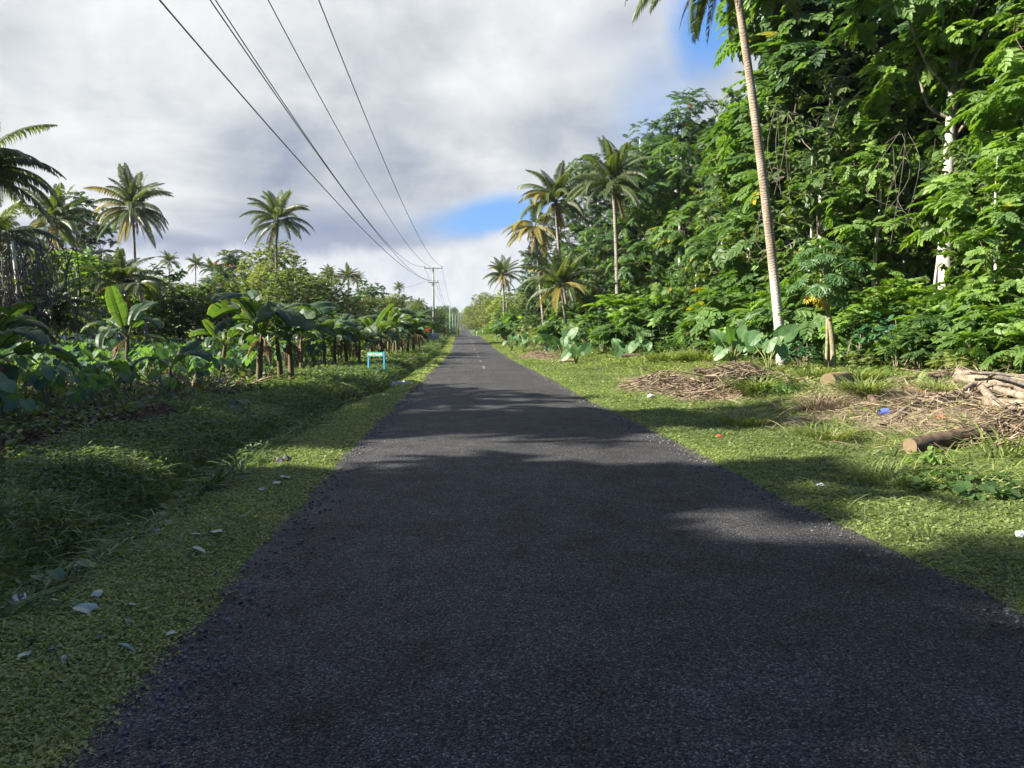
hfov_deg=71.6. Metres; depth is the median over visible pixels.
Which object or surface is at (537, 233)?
coconut palm
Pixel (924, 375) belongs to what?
weed plant
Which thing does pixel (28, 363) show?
taro plant
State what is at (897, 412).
grey stick
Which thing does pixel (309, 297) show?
fruit tree
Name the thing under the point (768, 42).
tree
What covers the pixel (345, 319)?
banana plant
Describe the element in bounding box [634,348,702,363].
grass tuft
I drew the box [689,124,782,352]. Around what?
broad leaf tree
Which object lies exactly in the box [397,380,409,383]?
flat pale stone
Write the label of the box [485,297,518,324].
tree
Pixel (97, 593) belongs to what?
fallen leaf
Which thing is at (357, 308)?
fruit tree
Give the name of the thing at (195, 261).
coconut palm
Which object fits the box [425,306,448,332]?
fruit tree
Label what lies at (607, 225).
round canopy tree
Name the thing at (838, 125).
slender tree
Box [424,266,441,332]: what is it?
utility pole
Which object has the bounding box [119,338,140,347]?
taro plant
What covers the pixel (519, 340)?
elephant ear plant
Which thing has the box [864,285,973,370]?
feather shrub
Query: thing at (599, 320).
dark shrub
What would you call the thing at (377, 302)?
fruit tree
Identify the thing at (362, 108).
power line
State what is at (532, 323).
dark shrub
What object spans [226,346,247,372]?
taro plant
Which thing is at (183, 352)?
banana plant
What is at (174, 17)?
power line
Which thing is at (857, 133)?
dark canopy tree
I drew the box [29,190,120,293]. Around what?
dark tree
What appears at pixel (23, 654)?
fallen leaf
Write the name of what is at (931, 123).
slender tree
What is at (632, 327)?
leafy shrub
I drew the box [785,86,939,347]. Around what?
feather leaf tree
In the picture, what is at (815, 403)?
grass tuft
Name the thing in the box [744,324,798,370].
elephant ear plant
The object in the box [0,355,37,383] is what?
taro plant
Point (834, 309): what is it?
leafy shrub
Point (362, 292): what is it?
tree
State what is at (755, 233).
hanging vine
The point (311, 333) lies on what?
banana plant
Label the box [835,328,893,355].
dark shrub
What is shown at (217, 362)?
taro plant
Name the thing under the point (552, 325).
leafy shrub
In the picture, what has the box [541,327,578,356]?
elephant ear plant
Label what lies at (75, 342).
taro plant
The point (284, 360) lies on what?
taro plant
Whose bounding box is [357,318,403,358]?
banana plant
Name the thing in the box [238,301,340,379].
banana plant
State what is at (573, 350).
elephant ear plant
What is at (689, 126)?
round canopy tree
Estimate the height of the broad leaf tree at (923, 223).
11.682 m
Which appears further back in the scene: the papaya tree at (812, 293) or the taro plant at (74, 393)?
the papaya tree at (812, 293)
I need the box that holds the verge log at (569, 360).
[559,359,573,362]
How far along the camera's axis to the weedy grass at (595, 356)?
17.11 m
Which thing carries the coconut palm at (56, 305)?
on the ground at (300, 504)
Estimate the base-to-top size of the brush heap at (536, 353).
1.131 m
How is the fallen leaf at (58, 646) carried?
on the verge lawn at (418, 374)
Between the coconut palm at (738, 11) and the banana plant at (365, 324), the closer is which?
the coconut palm at (738, 11)
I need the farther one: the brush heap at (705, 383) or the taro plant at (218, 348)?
the taro plant at (218, 348)
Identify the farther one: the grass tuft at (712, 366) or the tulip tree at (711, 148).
the tulip tree at (711, 148)
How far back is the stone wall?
99.94 m
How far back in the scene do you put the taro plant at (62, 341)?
38.99 m
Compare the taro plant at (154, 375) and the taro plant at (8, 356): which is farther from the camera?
the taro plant at (8, 356)
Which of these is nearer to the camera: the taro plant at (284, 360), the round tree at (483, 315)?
the taro plant at (284, 360)
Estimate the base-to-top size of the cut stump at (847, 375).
0.408 m
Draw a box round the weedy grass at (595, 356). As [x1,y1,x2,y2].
[541,349,1023,498]
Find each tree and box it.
[0,232,91,333]
[21,247,101,338]
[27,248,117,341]
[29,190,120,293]
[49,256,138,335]
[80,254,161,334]
[91,269,152,336]
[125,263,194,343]
[130,275,200,341]
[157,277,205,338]
[163,282,192,311]
[170,282,227,341]
[185,288,217,338]
[189,273,264,342]
[198,249,259,289]
[208,277,240,319]
[225,281,265,313]
[228,260,302,341]
[233,239,315,303]
[258,266,334,342]
[274,271,342,338]
[300,273,357,318]
[338,294,366,318]
[344,287,374,312]
[344,295,369,317]
[354,280,388,316]
[356,294,382,318]
[358,297,390,338]
[362,283,389,298]
[378,293,404,311]
[385,293,405,306]
[392,292,416,307]
[404,300,427,319]
[410,302,432,332]
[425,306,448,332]
[459,310,473,335]
[460,304,485,335]
[464,292,492,332]
[473,294,509,327]
[484,298,510,318]
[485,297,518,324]
[489,289,526,321]
[509,232,556,319]
[512,283,551,315]
[532,153,628,307]
[537,246,605,318]
[560,226,622,311]
[581,119,702,291]
[598,262,647,309]
[605,137,719,298]
[617,87,719,293]
[622,207,683,294]
[649,235,720,326]
[651,162,684,268]
[675,188,761,345]
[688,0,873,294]
[689,87,763,270]
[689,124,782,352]
[691,130,709,189]
[731,50,910,218]
[747,54,901,359]
[756,0,975,288]
[765,128,848,346]
[784,239,867,368]
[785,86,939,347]
[790,116,862,231]
[806,133,857,283]
[829,0,1023,293]
[832,80,978,295]
[848,30,969,288]
[856,0,1001,278]
[876,79,967,285]
[894,0,1023,298]
[910,117,978,293]
[924,125,1023,287]
[925,2,1020,283]
[928,132,1023,348]
[939,67,1019,250]
[942,0,1023,272]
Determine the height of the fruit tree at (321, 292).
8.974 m
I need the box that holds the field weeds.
[0,342,406,447]
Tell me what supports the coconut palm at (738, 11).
on the ground at (300, 504)
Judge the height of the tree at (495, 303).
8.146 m
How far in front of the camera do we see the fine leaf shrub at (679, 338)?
36.70 m
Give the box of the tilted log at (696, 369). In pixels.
[693,367,715,374]
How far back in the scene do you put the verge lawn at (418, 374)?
4.55 m
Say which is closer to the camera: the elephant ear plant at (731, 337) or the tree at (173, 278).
the elephant ear plant at (731, 337)
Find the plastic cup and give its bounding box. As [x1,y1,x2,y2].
[879,408,889,414]
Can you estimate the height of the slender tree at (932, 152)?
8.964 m
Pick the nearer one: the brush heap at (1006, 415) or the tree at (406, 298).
the brush heap at (1006, 415)
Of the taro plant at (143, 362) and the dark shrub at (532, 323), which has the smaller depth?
the taro plant at (143, 362)
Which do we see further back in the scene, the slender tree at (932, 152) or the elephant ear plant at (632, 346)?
the elephant ear plant at (632, 346)
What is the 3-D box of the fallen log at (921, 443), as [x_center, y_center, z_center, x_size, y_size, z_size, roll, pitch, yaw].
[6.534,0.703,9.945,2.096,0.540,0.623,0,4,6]
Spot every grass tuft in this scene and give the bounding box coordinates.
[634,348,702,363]
[669,348,739,363]
[691,360,758,372]
[702,406,786,426]
[723,370,807,397]
[779,386,863,415]
[779,416,872,442]
[780,364,852,380]
[816,366,899,382]
[819,373,912,398]
[824,454,982,489]
[903,378,978,392]
[934,418,1023,461]
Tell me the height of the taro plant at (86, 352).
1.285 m
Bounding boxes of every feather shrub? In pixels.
[574,293,647,349]
[633,287,677,342]
[640,273,712,351]
[710,279,812,357]
[807,286,908,364]
[832,277,953,366]
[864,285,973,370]
[932,303,1023,373]
[964,290,1023,363]
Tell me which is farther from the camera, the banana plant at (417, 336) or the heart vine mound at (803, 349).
the banana plant at (417, 336)
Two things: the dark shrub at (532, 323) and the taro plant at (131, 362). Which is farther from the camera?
the dark shrub at (532, 323)
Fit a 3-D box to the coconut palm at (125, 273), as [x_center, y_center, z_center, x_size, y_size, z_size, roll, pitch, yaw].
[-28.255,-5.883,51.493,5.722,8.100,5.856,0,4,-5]
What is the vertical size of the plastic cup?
0.140 m
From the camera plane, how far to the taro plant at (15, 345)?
30.04 m
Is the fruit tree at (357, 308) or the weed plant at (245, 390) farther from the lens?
the fruit tree at (357, 308)
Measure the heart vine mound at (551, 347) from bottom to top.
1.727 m
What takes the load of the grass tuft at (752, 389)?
on the ground at (300, 504)
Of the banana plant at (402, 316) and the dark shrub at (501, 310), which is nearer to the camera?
the banana plant at (402, 316)
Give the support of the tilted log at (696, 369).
on the dry straw
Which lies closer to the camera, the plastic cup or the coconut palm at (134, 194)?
the plastic cup
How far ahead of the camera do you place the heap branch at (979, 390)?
13.44 m
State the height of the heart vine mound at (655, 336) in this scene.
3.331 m
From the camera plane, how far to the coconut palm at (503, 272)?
107.21 m
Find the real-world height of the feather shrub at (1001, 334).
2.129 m
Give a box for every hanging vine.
[745,207,765,261]
[767,102,789,201]
[821,38,848,113]
[866,132,921,243]
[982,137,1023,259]
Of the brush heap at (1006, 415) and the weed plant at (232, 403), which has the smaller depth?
the brush heap at (1006, 415)
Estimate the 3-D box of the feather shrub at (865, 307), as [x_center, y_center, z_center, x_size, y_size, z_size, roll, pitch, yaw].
[13.118,-1.946,25.392,4.292,3.123,4.338,0,4,2]
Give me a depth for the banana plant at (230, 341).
42.48 m
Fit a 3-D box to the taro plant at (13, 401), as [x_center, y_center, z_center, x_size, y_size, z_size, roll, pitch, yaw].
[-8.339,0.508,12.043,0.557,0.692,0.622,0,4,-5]
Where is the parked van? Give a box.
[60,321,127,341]
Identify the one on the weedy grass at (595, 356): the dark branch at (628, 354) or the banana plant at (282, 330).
the dark branch at (628, 354)
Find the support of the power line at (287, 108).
attached to the utility pole
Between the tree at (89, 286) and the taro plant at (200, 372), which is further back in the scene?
the tree at (89, 286)
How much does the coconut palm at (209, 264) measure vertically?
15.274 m
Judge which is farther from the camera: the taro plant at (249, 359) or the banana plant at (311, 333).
the banana plant at (311, 333)
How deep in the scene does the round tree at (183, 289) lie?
90.61 m
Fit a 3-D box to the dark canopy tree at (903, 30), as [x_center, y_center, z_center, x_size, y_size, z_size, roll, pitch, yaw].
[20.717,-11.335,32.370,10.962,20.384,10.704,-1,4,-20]
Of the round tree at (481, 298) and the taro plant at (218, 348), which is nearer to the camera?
the taro plant at (218, 348)
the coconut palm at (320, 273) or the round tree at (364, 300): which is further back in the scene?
the coconut palm at (320, 273)
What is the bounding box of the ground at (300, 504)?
[0,312,1023,767]
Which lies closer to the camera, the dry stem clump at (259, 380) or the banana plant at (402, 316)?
the dry stem clump at (259, 380)
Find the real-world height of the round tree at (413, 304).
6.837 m
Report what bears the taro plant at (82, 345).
on the ground at (300, 504)
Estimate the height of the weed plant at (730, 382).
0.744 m
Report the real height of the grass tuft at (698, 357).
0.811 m
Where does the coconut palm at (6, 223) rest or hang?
on the ground at (300, 504)
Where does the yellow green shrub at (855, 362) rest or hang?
on the ground at (300, 504)
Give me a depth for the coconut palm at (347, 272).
136.20 m
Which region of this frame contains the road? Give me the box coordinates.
[58,312,1023,767]
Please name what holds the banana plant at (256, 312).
on the ground at (300, 504)
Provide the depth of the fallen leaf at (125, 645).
3.85 m
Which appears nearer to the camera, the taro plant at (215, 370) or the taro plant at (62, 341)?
the taro plant at (215, 370)
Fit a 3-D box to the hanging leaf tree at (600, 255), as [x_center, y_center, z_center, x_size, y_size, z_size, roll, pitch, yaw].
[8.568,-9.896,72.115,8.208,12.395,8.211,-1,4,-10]
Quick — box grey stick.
[880,398,925,425]
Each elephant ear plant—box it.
[502,334,518,350]
[514,332,529,351]
[522,333,540,350]
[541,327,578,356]
[561,342,591,363]
[611,338,633,356]
[628,336,651,353]
[709,324,752,366]
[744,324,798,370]
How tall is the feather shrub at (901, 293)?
3.265 m
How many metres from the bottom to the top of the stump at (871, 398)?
0.222 m
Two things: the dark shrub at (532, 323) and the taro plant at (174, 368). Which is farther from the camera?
the dark shrub at (532, 323)
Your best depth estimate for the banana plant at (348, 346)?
39.83 m
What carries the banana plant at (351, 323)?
on the ground at (300, 504)
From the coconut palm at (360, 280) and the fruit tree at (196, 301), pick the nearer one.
the fruit tree at (196, 301)
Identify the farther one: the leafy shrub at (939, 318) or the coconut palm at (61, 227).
the coconut palm at (61, 227)
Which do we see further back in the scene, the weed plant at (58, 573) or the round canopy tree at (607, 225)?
the round canopy tree at (607, 225)
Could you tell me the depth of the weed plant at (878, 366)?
19.80 m
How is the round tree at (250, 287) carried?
on the ground at (300, 504)
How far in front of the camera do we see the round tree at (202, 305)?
85.92 m
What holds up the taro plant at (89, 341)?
on the ground at (300, 504)
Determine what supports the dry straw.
on the ground at (300, 504)
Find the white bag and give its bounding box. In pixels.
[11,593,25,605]
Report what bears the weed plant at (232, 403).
on the ground at (300, 504)
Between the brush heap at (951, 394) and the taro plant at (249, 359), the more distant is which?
the taro plant at (249, 359)
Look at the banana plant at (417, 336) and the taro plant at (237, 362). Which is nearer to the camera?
the taro plant at (237, 362)
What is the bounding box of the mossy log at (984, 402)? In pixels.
[969,397,1023,408]
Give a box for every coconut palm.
[0,123,66,230]
[0,201,61,280]
[0,264,109,344]
[10,182,98,339]
[74,247,167,340]
[83,162,173,332]
[116,280,168,344]
[157,250,180,324]
[184,253,206,286]
[199,257,220,278]
[239,190,314,340]
[319,264,335,277]
[321,266,343,287]
[336,262,361,291]
[350,271,365,295]
[392,281,404,297]
[414,298,427,309]
[482,254,526,338]
[502,200,568,351]
[516,160,597,307]
[520,247,605,343]
[566,135,661,293]
[625,0,802,366]
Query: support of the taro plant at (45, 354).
on the ground at (300, 504)
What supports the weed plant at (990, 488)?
on the ground at (300, 504)
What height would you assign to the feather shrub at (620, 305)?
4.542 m
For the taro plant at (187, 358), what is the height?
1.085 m
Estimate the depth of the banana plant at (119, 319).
27.34 m
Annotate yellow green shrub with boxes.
[513,313,547,344]
[521,327,549,348]
[836,349,884,369]
[924,350,970,370]
[944,346,1023,372]
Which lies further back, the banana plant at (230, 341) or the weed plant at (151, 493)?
the banana plant at (230, 341)
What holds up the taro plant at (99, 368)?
on the ground at (300, 504)
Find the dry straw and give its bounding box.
[49,354,1023,462]
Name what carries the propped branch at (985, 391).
on the ground at (300, 504)
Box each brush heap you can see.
[505,349,560,359]
[610,366,698,392]
[646,358,819,401]
[783,381,1012,425]
[863,360,1023,386]
[898,397,1023,454]
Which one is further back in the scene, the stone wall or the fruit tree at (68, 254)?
the stone wall
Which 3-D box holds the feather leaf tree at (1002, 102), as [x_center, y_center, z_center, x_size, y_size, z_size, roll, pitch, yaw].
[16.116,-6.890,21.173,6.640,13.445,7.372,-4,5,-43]
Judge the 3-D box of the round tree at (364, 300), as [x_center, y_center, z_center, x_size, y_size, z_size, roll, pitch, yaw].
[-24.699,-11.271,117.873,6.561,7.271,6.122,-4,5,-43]
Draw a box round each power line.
[159,0,425,279]
[210,0,433,280]
[215,0,422,266]
[268,0,428,265]
[318,0,432,258]
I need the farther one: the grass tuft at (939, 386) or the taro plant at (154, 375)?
the taro plant at (154, 375)
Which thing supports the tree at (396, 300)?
on the ground at (300, 504)
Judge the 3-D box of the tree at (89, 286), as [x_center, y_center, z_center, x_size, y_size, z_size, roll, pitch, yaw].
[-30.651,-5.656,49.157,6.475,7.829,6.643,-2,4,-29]
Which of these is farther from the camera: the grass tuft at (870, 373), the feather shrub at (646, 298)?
the feather shrub at (646, 298)
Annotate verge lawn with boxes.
[0,335,454,767]
[478,334,1023,613]
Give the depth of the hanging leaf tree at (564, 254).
71.23 m
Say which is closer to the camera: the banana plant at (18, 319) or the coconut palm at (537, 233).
the banana plant at (18, 319)
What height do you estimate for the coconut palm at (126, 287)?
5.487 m
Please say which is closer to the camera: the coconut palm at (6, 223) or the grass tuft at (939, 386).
the grass tuft at (939, 386)
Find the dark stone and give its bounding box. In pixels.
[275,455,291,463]
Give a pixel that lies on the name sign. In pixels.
(378, 354)
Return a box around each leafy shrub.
[487,310,529,344]
[533,303,596,344]
[588,308,659,350]
[594,286,643,350]
[638,289,706,350]
[677,282,763,357]
[731,280,867,360]
[799,294,900,357]
[891,284,1022,360]
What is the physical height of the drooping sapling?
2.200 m
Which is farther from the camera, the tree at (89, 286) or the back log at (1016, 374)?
the tree at (89, 286)
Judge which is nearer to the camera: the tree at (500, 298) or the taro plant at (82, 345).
the taro plant at (82, 345)
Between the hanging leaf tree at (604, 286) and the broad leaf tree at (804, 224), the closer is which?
the broad leaf tree at (804, 224)
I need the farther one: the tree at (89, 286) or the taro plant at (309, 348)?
the tree at (89, 286)
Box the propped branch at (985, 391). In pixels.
[977,384,1003,410]
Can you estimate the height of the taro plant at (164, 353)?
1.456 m
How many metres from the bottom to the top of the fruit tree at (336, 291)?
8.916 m
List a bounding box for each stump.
[820,371,853,387]
[867,394,879,407]
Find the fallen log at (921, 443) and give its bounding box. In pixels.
[903,420,1023,453]
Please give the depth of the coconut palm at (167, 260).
142.68 m
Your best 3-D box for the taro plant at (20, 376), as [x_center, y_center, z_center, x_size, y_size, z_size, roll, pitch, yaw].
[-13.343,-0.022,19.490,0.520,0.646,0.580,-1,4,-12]
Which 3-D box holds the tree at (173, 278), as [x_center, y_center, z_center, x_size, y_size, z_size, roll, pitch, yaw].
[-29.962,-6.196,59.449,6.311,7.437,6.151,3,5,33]
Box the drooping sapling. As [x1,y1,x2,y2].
[586,323,645,338]
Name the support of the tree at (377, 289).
on the ground at (300, 504)
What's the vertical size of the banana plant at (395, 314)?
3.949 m
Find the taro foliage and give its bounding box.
[2,333,376,367]
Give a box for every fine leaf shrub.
[483,314,511,340]
[537,332,578,351]
[562,312,596,348]
[668,320,717,353]
[722,304,791,360]
[872,323,950,372]
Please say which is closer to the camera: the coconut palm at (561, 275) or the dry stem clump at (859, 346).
the dry stem clump at (859, 346)
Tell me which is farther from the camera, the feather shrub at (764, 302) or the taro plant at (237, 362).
the feather shrub at (764, 302)
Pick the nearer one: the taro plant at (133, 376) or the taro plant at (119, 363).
the taro plant at (119, 363)
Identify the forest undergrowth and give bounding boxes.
[550,334,1023,373]
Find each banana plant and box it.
[0,301,49,377]
[0,326,81,401]
[80,285,178,362]
[133,339,213,392]
[188,319,258,375]
[207,271,319,383]
[225,330,282,347]
[232,307,323,379]
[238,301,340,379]
[292,307,330,372]
[293,308,340,359]
[296,310,356,364]
[305,315,360,362]
[314,313,360,360]
[315,315,376,363]
[331,313,383,358]
[336,326,389,362]
[347,304,397,359]
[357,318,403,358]
[358,307,418,353]
[375,303,413,352]
[376,314,411,351]
[393,314,428,351]
[396,318,435,351]
[406,310,439,350]
[411,311,434,349]
[439,322,453,337]
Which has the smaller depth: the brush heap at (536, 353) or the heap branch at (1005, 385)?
the heap branch at (1005, 385)
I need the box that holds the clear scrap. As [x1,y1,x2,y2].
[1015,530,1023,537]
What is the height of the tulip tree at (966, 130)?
20.800 m
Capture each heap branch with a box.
[953,382,1006,403]
[965,371,1023,378]
[970,372,1023,376]
[986,375,1023,385]
[996,382,1013,387]
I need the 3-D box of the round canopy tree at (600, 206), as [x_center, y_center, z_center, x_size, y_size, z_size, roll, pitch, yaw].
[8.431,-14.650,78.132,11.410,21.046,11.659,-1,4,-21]
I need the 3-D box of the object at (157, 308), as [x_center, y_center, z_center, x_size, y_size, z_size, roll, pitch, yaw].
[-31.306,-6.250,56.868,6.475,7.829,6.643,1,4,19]
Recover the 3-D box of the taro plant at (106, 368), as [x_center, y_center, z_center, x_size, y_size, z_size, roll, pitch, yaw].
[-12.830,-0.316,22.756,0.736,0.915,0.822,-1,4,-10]
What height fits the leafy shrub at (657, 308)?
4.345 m
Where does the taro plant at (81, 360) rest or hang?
on the ground at (300, 504)
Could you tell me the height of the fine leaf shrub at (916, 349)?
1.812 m
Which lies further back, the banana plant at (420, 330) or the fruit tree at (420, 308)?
the fruit tree at (420, 308)
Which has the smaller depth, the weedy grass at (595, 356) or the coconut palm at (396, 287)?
the weedy grass at (595, 356)
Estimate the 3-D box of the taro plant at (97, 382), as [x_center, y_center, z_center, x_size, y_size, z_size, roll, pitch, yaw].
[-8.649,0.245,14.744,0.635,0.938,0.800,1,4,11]
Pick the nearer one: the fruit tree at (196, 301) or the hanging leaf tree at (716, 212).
the hanging leaf tree at (716, 212)
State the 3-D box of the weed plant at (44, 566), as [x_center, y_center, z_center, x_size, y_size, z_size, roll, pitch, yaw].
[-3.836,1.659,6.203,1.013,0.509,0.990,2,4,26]
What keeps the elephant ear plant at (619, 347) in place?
on the ground at (300, 504)
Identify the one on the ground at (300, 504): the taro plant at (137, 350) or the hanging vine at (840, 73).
the taro plant at (137, 350)
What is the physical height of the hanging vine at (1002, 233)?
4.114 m
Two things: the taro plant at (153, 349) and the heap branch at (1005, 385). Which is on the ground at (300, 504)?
the taro plant at (153, 349)
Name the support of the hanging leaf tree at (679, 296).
on the ground at (300, 504)
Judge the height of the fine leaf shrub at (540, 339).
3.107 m
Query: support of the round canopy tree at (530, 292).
on the ground at (300, 504)
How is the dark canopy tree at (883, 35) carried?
on the ground at (300, 504)
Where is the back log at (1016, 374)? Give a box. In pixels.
[1008,373,1023,379]
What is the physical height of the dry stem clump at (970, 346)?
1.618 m
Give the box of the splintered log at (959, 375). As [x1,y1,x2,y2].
[953,368,1023,391]
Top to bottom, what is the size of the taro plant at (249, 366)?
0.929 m
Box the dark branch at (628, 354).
[622,353,640,357]
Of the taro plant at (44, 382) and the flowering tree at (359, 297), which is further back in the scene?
the flowering tree at (359, 297)
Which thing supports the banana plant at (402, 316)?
on the ground at (300, 504)
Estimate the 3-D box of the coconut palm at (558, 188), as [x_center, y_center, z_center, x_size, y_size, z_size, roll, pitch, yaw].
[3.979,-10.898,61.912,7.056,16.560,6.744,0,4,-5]
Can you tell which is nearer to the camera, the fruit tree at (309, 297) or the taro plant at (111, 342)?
the taro plant at (111, 342)
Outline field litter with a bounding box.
[0,366,313,463]
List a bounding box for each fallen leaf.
[18,650,30,657]
[45,644,60,651]
[73,602,98,613]
[91,590,102,596]
[118,643,134,651]
[189,546,205,552]
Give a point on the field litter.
(166, 411)
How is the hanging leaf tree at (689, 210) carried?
on the ground at (300, 504)
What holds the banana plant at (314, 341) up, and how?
on the ground at (300, 504)
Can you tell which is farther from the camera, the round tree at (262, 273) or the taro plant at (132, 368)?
the round tree at (262, 273)
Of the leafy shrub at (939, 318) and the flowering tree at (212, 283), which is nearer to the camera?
the leafy shrub at (939, 318)
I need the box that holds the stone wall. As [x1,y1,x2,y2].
[415,333,439,339]
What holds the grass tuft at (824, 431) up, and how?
on the ground at (300, 504)
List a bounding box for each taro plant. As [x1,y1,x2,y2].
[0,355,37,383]
[0,372,7,381]
[0,380,24,418]
[1,393,43,430]
[2,349,26,364]
[8,342,32,357]
[14,357,33,370]
[14,372,30,392]
[17,367,33,386]
[24,365,72,400]
[25,365,56,393]
[28,363,71,410]
[32,343,64,364]
[32,353,63,369]
[34,355,51,369]
[50,358,83,386]
[52,373,83,397]
[58,382,106,411]
[60,339,78,345]
[62,345,92,372]
[71,336,93,342]
[73,341,93,348]
[74,339,94,357]
[76,366,112,396]
[76,373,118,412]
[77,357,99,367]
[79,360,109,390]
[84,338,99,343]
[92,347,112,362]
[98,362,129,405]
[102,337,124,353]
[102,360,113,378]
[103,357,131,394]
[109,335,122,341]
[111,357,136,389]
[113,351,131,359]
[117,370,139,394]
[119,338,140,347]
[128,346,156,380]
[128,359,147,384]
[129,334,141,342]
[131,337,153,344]
[131,345,158,372]
[131,352,168,383]
[133,343,183,380]
[136,343,172,369]
[143,366,189,401]
[157,361,187,374]
[159,374,181,394]
[169,353,191,371]
[186,340,213,351]
[188,354,208,370]
[188,367,209,383]
[189,356,209,369]
[199,353,234,385]
[204,368,219,386]
[214,345,231,356]
[224,356,245,378]
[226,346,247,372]
[235,357,252,376]
[236,349,268,374]
[242,351,275,371]
[273,341,294,370]
[274,350,292,368]
[303,340,328,365]
[304,349,319,365]
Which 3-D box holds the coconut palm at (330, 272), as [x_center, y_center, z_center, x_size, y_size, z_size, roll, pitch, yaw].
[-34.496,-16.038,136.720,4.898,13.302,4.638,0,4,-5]
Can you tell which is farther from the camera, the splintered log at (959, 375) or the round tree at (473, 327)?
the round tree at (473, 327)
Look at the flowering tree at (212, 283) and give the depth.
95.76 m
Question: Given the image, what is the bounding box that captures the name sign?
[367,351,384,367]
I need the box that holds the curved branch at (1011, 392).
[960,381,1023,398]
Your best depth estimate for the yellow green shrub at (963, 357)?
17.72 m
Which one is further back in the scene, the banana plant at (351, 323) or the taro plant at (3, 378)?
the banana plant at (351, 323)
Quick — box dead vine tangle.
[0,232,120,364]
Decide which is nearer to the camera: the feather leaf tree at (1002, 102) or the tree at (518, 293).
the feather leaf tree at (1002, 102)
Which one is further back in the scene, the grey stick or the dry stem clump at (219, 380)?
the dry stem clump at (219, 380)
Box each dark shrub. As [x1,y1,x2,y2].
[493,304,525,336]
[506,312,545,348]
[577,306,615,351]
[639,299,680,352]
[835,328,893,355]
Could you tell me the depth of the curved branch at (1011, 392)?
13.29 m
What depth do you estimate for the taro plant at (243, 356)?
27.50 m
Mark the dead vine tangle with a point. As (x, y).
(18, 273)
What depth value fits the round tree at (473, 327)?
260.12 m
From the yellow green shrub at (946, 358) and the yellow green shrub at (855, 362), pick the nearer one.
the yellow green shrub at (946, 358)
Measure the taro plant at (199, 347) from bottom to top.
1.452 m
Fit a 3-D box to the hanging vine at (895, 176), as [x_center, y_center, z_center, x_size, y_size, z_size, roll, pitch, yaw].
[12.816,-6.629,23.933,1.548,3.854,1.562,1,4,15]
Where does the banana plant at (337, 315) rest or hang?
on the ground at (300, 504)
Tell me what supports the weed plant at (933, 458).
on the ground at (300, 504)
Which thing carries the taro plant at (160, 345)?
on the ground at (300, 504)
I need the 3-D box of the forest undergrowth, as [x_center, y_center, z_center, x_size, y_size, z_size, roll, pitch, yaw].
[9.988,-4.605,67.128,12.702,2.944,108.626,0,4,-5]
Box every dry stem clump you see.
[135,369,245,394]
[157,374,270,388]
[847,326,863,366]
[963,323,991,365]
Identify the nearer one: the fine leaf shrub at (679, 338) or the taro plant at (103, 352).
the taro plant at (103, 352)
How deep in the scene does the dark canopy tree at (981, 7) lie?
24.88 m
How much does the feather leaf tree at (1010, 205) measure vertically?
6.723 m
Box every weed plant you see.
[8,542,126,587]
[9,558,95,611]
[112,468,169,518]
[224,398,251,412]
[225,384,265,393]
[714,374,757,392]
[744,374,815,397]
[855,365,907,377]
[895,467,1023,501]
[897,368,953,386]
[904,446,960,465]
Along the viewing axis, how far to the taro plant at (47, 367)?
18.68 m
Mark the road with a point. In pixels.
(524, 568)
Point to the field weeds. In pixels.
(140, 391)
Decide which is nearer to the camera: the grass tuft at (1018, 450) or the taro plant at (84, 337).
the grass tuft at (1018, 450)
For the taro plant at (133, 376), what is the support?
on the ground at (300, 504)
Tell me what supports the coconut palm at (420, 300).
on the ground at (300, 504)
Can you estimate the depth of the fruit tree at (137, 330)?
66.75 m
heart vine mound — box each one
[543,339,569,357]
[630,307,673,352]
[778,336,824,367]
[852,303,939,371]
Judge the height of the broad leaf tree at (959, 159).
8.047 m
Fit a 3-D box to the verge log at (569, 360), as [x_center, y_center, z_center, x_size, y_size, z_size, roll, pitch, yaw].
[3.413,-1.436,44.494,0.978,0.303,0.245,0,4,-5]
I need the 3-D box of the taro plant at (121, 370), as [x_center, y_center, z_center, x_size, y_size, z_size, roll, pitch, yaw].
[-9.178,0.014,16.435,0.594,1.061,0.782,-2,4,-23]
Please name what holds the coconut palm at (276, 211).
on the ground at (300, 504)
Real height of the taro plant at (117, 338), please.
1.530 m
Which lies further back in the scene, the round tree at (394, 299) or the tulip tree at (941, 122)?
the round tree at (394, 299)
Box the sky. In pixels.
[0,0,880,312]
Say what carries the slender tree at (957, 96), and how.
on the ground at (300, 504)
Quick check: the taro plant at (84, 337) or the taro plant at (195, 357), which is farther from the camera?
the taro plant at (84, 337)
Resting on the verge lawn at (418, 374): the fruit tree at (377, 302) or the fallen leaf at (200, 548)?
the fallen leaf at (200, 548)
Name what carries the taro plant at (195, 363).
on the ground at (300, 504)
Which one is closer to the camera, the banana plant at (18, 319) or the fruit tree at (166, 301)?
the banana plant at (18, 319)
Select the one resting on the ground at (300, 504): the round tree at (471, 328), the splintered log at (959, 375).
the round tree at (471, 328)

